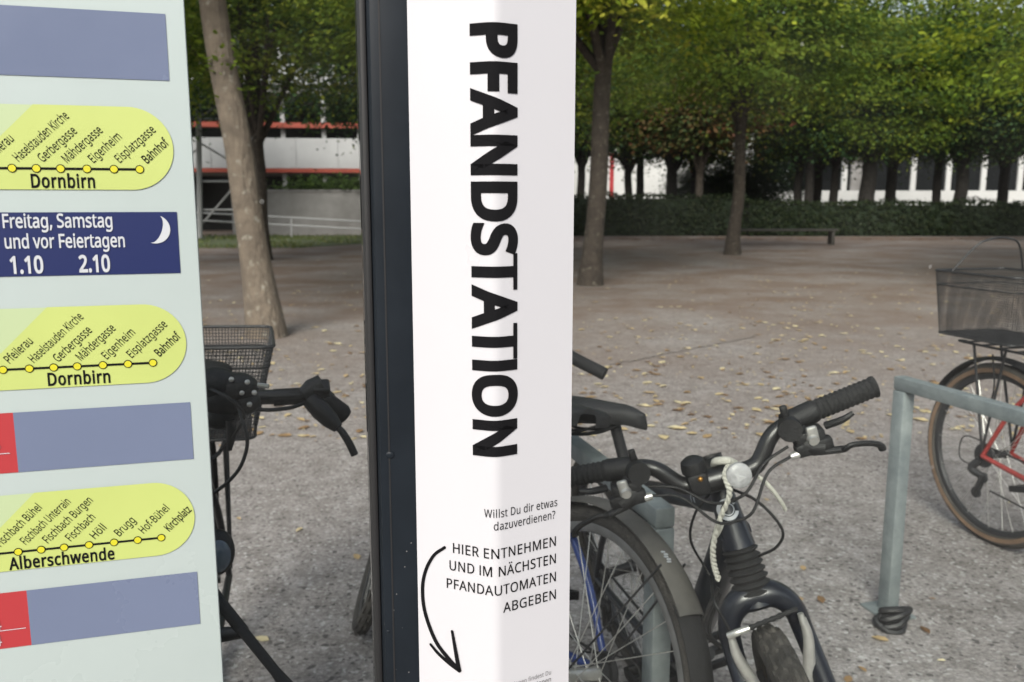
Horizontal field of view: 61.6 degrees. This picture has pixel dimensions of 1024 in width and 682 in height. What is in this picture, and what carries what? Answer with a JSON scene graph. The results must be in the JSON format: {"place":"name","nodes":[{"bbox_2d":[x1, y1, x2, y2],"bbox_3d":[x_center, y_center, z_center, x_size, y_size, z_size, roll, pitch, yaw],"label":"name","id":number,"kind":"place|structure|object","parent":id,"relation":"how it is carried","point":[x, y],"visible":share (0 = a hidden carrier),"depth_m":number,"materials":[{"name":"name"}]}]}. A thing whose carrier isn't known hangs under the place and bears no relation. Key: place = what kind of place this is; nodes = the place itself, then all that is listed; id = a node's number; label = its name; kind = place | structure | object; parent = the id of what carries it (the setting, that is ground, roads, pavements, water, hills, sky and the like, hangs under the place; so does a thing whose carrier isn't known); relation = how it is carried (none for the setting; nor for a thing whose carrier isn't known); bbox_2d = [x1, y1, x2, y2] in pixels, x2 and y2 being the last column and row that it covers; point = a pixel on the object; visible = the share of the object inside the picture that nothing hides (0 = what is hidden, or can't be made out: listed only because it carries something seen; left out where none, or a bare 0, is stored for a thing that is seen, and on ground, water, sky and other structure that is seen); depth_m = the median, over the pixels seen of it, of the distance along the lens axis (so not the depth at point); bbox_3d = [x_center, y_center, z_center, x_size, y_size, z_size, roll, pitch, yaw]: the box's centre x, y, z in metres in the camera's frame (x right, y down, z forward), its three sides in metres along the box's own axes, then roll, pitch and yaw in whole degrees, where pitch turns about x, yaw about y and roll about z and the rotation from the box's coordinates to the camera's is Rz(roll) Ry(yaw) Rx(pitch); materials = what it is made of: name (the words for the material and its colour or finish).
{"place":"outdoors","nodes":[
{"label":"outdoors","id":0,"kind":"place"},
{"bbox_2d":[0,0,223,681],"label":"timetable poster","id":1,"kind":"object","parent":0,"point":[108,565],"visible":1,"depth_m":0.69,"materials":[{"name":"multicoloured paper"}]},
{"bbox_2d":[199,230,1023,681],"bbox_3d":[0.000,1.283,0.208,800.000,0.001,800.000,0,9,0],"label":"ground","id":2,"kind":"structure","parent":0,"point":[293,594],"depth_m":4.74,"materials":[{"name":"grey gravel"}]},
{"bbox_2d":[184,0,299,87],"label":"park tree","id":3,"kind":"object","parent":2,"relation":"on","point":[188,19],"visible":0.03,"depth_m":14.77,"materials":[{"name":"green plant"}]},
{"bbox_2d":[184,0,356,259],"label":"park tree","id":4,"kind":"object","parent":2,"relation":"on","point":[256,101],"visible":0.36,"depth_m":18.59,"materials":[{"name":"green plant"}]},
{"bbox_2d":[191,35,359,229],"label":"parking building","id":5,"kind":"structure","parent":2,"relation":"on","point":[303,156],"depth_m":35.60,"materials":[{"name":"white metal"}]},
{"bbox_2d":[198,233,360,247],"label":"grass verge","id":6,"kind":"object","parent":2,"relation":"on","point":[225,241],"depth_m":27.71,"materials":[{"name":"plant"}]},
{"bbox_2d":[191,66,240,238],"bbox_3d":[-10.783,-6.624,30.346,2.695,5.984,0.230,0,9,0],"label":"scaffold","id":7,"kind":"object","parent":6,"relation":"on","point":[198,151],"visible":0.41,"depth_m":30.43,"materials":[{"name":"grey metal"}]},
{"bbox_2d":[189,1,313,162],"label":"park tree","id":8,"kind":"object","parent":6,"relation":"on","point":[202,97],"visible":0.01,"depth_m":27.65,"materials":[{"name":"green plant"}]},
{"bbox_2d":[196,212,360,236],"bbox_3d":[-8.427,-4.361,32.010,7.551,0.974,0.350,0,9,-2],"label":"railing","id":9,"kind":"object","parent":6,"relation":"on","point":[291,224],"visible":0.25,"depth_m":32.01,"materials":[{"name":"grey metal"}]},
{"bbox_2d":[203,325,357,681],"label":"bicycle","id":10,"kind":"object","parent":2,"relation":"on","point":[235,400],"visible":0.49,"depth_m":1.42,"materials":[{"name":"grey metal"}]},
{"bbox_2d":[208,4,358,155],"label":"park tree","id":11,"kind":"object","parent":2,"relation":"on","point":[327,112],"visible":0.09,"depth_m":26.08,"materials":[{"name":"green plant"}]},
{"bbox_2d":[229,190,360,235],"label":"concrete wall","id":12,"kind":"structure","parent":2,"relation":"on","point":[336,204],"depth_m":33.61,"materials":[{"name":"grey concrete"}]},
{"bbox_2d":[267,169,359,189],"bbox_3d":[-6.799,-6.379,34.065,6.545,0.854,2.149,0,9,0],"label":"shrub","id":13,"kind":"object","parent":12,"relation":"on","point":[317,183],"visible":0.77,"depth_m":33.77,"materials":[{"name":"green plant"}]},
{"bbox_2d":[355,0,419,681],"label":"shelter post","id":14,"kind":"object","parent":2,"relation":"on","point":[383,94],"visible":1,"depth_m":0.76,"materials":[{"name":"black metal"}]},
{"bbox_2d":[355,0,374,681],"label":"glass pane","id":15,"kind":"object","parent":14,"relation":"attached to","point":[364,329],"visible":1,"depth_m":0.77,"materials":[{"name":"clear glass"}]},
{"bbox_2d":[407,0,575,681],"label":"bottle column","id":16,"kind":"structure","parent":14,"relation":"attached to","point":[491,84],"depth_m":0.75,"materials":[{"name":"white"}]},
{"bbox_2d":[186,0,650,138],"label":"park tree","id":17,"kind":"object","parent":2,"relation":"on","point":[300,35],"visible":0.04,"depth_m":17.36,"materials":[{"name":"green plant"}]},
{"bbox_2d":[184,0,690,339],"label":"park tree","id":18,"kind":"object","parent":2,"relation":"on","point":[261,302],"visible":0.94,"depth_m":8.13,"materials":[{"name":"brown plant"}]},
{"bbox_2d":[205,0,779,118],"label":"park tree","id":19,"kind":"object","parent":2,"relation":"on","point":[349,3],"visible":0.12,"depth_m":13.44,"materials":[{"name":"green plant"}]},
{"bbox_2d":[352,350,713,681],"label":"bicycle","id":20,"kind":"object","parent":2,"relation":"on","point":[640,542],"visible":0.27,"depth_m":1.70,"materials":[{"name":"metal"}]},
{"bbox_2d":[297,0,876,285],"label":"park tree","id":21,"kind":"object","parent":2,"relation":"on","point":[600,59],"visible":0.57,"depth_m":13.05,"materials":[{"name":"green plant"}]},
{"bbox_2d":[203,239,1023,681],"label":"fallen leaves","id":22,"kind":"object","parent":2,"relation":"on","point":[849,677],"visible":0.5,"depth_m":5.87,"materials":[{"name":"plant"}]},
{"bbox_2d":[574,55,663,197],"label":"park tree","id":23,"kind":"object","parent":2,"relation":"on","point":[581,165],"visible":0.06,"depth_m":36.75,"materials":[{"name":"green plant"}]},
{"bbox_2d":[574,45,667,172],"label":"park tree","id":24,"kind":"object","parent":2,"relation":"on","point":[578,142],"visible":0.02,"depth_m":35.34,"materials":[{"name":"green plant"}]},
{"bbox_2d":[571,431,674,681],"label":"bike stand","id":25,"kind":"object","parent":2,"relation":"on","point":[657,514],"visible":0.3,"depth_m":1.71,"materials":[{"name":"metal"}]},
{"bbox_2d":[575,20,719,160],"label":"park tree","id":26,"kind":"object","parent":2,"relation":"on","point":[623,95],"visible":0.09,"depth_m":25.29,"materials":[{"name":"green plant"}]},
{"bbox_2d":[575,21,747,194],"bbox_3d":[5.134,-9.635,38.084,11.051,9.511,11.068,0,9,0],"label":"park tree","id":27,"kind":"object","parent":2,"relation":"on","point":[628,165],"visible":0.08,"depth_m":37.11,"materials":[{"name":"green plant"}]},
{"bbox_2d":[574,188,749,235],"bbox_3d":[2.911,-5.012,33.424,12.330,1.867,1.745,0,9,0],"label":"hedge","id":28,"kind":"object","parent":2,"relation":"on","point":[630,214],"visible":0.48,"depth_m":32.89,"materials":[{"name":"green plant"}]},
{"bbox_2d":[574,139,752,197],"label":"white hall","id":29,"kind":"structure","parent":2,"relation":"on","point":[615,183],"depth_m":58.98,"materials":[{"name":"paint"}]},
{"bbox_2d":[577,0,752,197],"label":"park tree","id":30,"kind":"object","parent":2,"relation":"on","point":[639,180],"visible":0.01,"depth_m":40.11,"materials":[{"name":"green plant"}]},
{"bbox_2d":[610,336,754,364],"bbox_3d":[1.580,0.075,7.643,2.175,0.001,0.053,-8,12,-42],"label":"ground seam","id":31,"kind":"object","parent":2,"relation":"on","point":[678,351],"visible":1,"depth_m":7.54,"materials":[{"name":"grey concrete"}]},
{"bbox_2d":[576,38,789,196],"bbox_3d":[6.915,-8.678,36.327,10.665,8.202,10.514,0,9,0],"label":"park tree","id":32,"kind":"object","parent":2,"relation":"on","point":[671,181],"visible":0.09,"depth_m":35.88,"materials":[{"name":"green plant"}]},
{"bbox_2d":[654,158,720,197],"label":"bush","id":33,"kind":"object","parent":2,"relation":"on","point":[679,188],"visible":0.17,"depth_m":45.56,"materials":[{"name":"green plant"}]},
{"bbox_2d":[608,46,792,197],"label":"park tree","id":34,"kind":"object","parent":2,"relation":"on","point":[693,182],"visible":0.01,"depth_m":43.05,"materials":[{"name":"green plant"}]},
{"bbox_2d":[591,48,823,235],"bbox_3d":[7.366,-7.593,33.108,7.981,7.087,8.820,6,11,32],"label":"park tree","id":35,"kind":"object","parent":2,"relation":"on","point":[708,145],"visible":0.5,"depth_m":31.89,"materials":[{"name":"green plant"}]},
{"bbox_2d":[677,152,775,204],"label":"bush","id":36,"kind":"object","parent":2,"relation":"on","point":[709,176],"visible":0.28,"depth_m":44.21,"materials":[{"name":"green plant"}]},
{"bbox_2d":[571,376,886,681],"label":"bicycle","id":37,"kind":"object","parent":2,"relation":"on","point":[699,486],"visible":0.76,"depth_m":1.44,"materials":[{"name":"grey metal"}]},
{"bbox_2d":[710,456,787,581],"bbox_3d":[0.391,0.294,1.441,0.134,0.232,0.068,-15,12,-11],"label":"rope","id":38,"kind":"object","parent":37,"relation":"attached to","point":[726,462],"visible":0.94,"depth_m":1.41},
{"bbox_2d":[688,12,795,189],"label":"park tree","id":39,"kind":"object","parent":2,"relation":"on","point":[789,167],"depth_m":74.24,"materials":[{"name":"green plant"}]},
{"bbox_2d":[706,145,804,204],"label":"bush","id":40,"kind":"object","parent":2,"relation":"on","point":[767,187],"visible":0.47,"depth_m":43.28,"materials":[{"name":"green plant"}]},
{"bbox_2d":[575,0,969,254],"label":"park tree","id":41,"kind":"object","parent":2,"relation":"on","point":[741,89],"visible":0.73,"depth_m":19.85,"materials":[{"name":"green plant"}]},
{"bbox_2d":[741,229,838,244],"bbox_3d":[8.284,-3.193,26.328,3.300,0.485,0.420,0,9,0],"label":"park bench","id":42,"kind":"object","parent":2,"relation":"on","point":[831,237],"visible":0.53,"depth_m":26.09,"materials":[{"name":"brown wood"}]},
{"bbox_2d":[715,44,928,204],"bbox_3d":[12.153,-8.829,37.235,10.624,8.194,10.726,0,9,0],"label":"park tree","id":43,"kind":"object","parent":2,"relation":"on","point":[797,191],"visible":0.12,"depth_m":36.14,"materials":[{"name":"green plant"}]},
{"bbox_2d":[715,33,959,201],"bbox_3d":[13.907,-9.762,38.896,10.864,9.521,10.870,0,9,0],"label":"park tree","id":44,"kind":"object","parent":2,"relation":"on","point":[818,184],"visible":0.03,"depth_m":38.97,"materials":[{"name":"green plant"}]},
{"bbox_2d":[775,2,922,188],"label":"park tree","id":45,"kind":"object","parent":2,"relation":"on","point":[853,34],"depth_m":75.42,"materials":[{"name":"green plant"}]},
{"bbox_2d":[705,0,1002,203],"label":"park tree","id":46,"kind":"object","parent":2,"relation":"on","point":[809,182],"visible":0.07,"depth_m":33.41,"materials":[{"name":"green plant"}]},
{"bbox_2d":[748,2,987,203],"bbox_3d":[14.076,-9.366,36.434,10.485,9.514,11.036,5,10,27],"label":"park tree","id":47,"kind":"object","parent":2,"relation":"on","point":[836,161],"visible":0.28,"depth_m":34.35,"materials":[{"name":"green plant"}]},
{"bbox_2d":[767,50,991,171],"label":"park tree","id":48,"kind":"object","parent":2,"relation":"on","point":[914,139],"visible":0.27,"depth_m":33.88,"materials":[{"name":"green plant"}]},
{"bbox_2d":[743,196,1023,236],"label":"hedge","id":49,"kind":"object","parent":2,"relation":"on","point":[902,218],"visible":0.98,"depth_m":32.71,"materials":[{"name":"green plant"}]},
{"bbox_2d":[756,32,1018,204],"bbox_3d":[15.011,-8.482,35.147,10.939,8.212,9.839,0,9,0],"label":"park tree","id":50,"kind":"object","parent":2,"relation":"on","point":[867,189],"visible":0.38,"depth_m":33.71,"materials":[{"name":"green plant"}]},
{"bbox_2d":[873,606,912,634],"bbox_3d":[1.178,0.854,2.660,0.121,0.083,0.092,-9,13,-44],"label":"cable lock","id":51,"kind":"object","parent":2,"relation":"on","point":[899,614],"visible":1,"depth_m":2.63,"materials":[{"name":"black"}]},
{"bbox_2d":[788,14,1016,204],"bbox_3d":[16.802,-9.656,38.247,11.117,9.521,11.233,0,9,0],"label":"park tree","id":52,"kind":"object","parent":2,"relation":"on","point":[891,186],"visible":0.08,"depth_m":36.73,"materials":[{"name":"green plant"}]},
{"bbox_2d":[796,0,1023,143],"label":"park tree","id":53,"kind":"object","parent":2,"relation":"on","point":[995,27],"visible":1,"depth_m":12.28,"materials":[{"name":"green plant"}]},
{"bbox_2d":[849,10,1023,204],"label":"park tree","id":54,"kind":"object","parent":2,"relation":"on","point":[962,181],"visible":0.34,"depth_m":35.50,"materials":[{"name":"green plant"}]},
{"bbox_2d":[855,0,1023,204],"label":"park tree","id":55,"kind":"object","parent":2,"relation":"on","point":[936,186],"visible":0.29,"depth_m":34.82,"materials":[{"name":"green plant"}]},
{"bbox_2d":[860,375,1023,622],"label":"bike stand","id":56,"kind":"object","parent":2,"relation":"on","point":[906,390],"visible":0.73,"depth_m":2.65,"materials":[{"name":"metal"}]},
{"bbox_2d":[897,0,993,54],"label":"park tree","id":57,"kind":"object","parent":2,"relation":"on","point":[937,17],"depth_m":77.12,"materials":[{"name":"green plant"}]},
{"bbox_2d":[925,58,1023,202],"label":"park tree","id":58,"kind":"object","parent":2,"relation":"on","point":[1003,186],"visible":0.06,"depth_m":39.18,"materials":[{"name":"green plant"}]},
{"bbox_2d":[928,237,1023,548],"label":"bicycle","id":59,"kind":"object","parent":2,"relation":"on","point":[962,376],"visible":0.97,"depth_m":3.27,"materials":[{"name":"grey metal"}]},
{"bbox_2d":[937,5,1023,161],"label":"park tree","id":60,"kind":"object","parent":2,"relation":"on","point":[1009,53],"visible":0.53,"depth_m":24.79,"materials":[{"name":"green plant"}]},
{"bbox_2d":[939,29,1023,174],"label":"park tree","id":61,"kind":"object","parent":2,"relation":"on","point":[1009,142],"visible":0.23,"depth_m":35.46,"materials":[{"name":"green plant"}]},
{"bbox_2d":[947,0,1023,129],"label":"park tree","id":62,"kind":"object","parent":2,"relation":"on","point":[983,94],"visible":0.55,"depth_m":16.71,"materials":[{"name":"green plant"}]},
{"bbox_2d":[230,0,1023,184],"label":"sky","id":63,"kind":"structure","parent":0,"point":[690,0],"materials":[{"name":"white"}]},
{"bbox_2d":[573,236,1023,240],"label":"curb","id":64,"kind":"object","parent":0,"point":[967,238],"visible":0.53,"depth_m":30.57,"materials":[{"name":"grey concrete"}]},
{"bbox_2d":[771,149,1023,204],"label":"glazed building","id":65,"kind":"structure","parent":0,"point":[916,184],"depth_m":54.27,"materials":[{"name":"white"}]},
{"bbox_2d":[802,149,1023,190],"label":"window","id":66,"kind":"structure","parent":65,"relation":"in","point":[922,184],"depth_m":54.37,"materials":[{"name":"black"}]}
]}

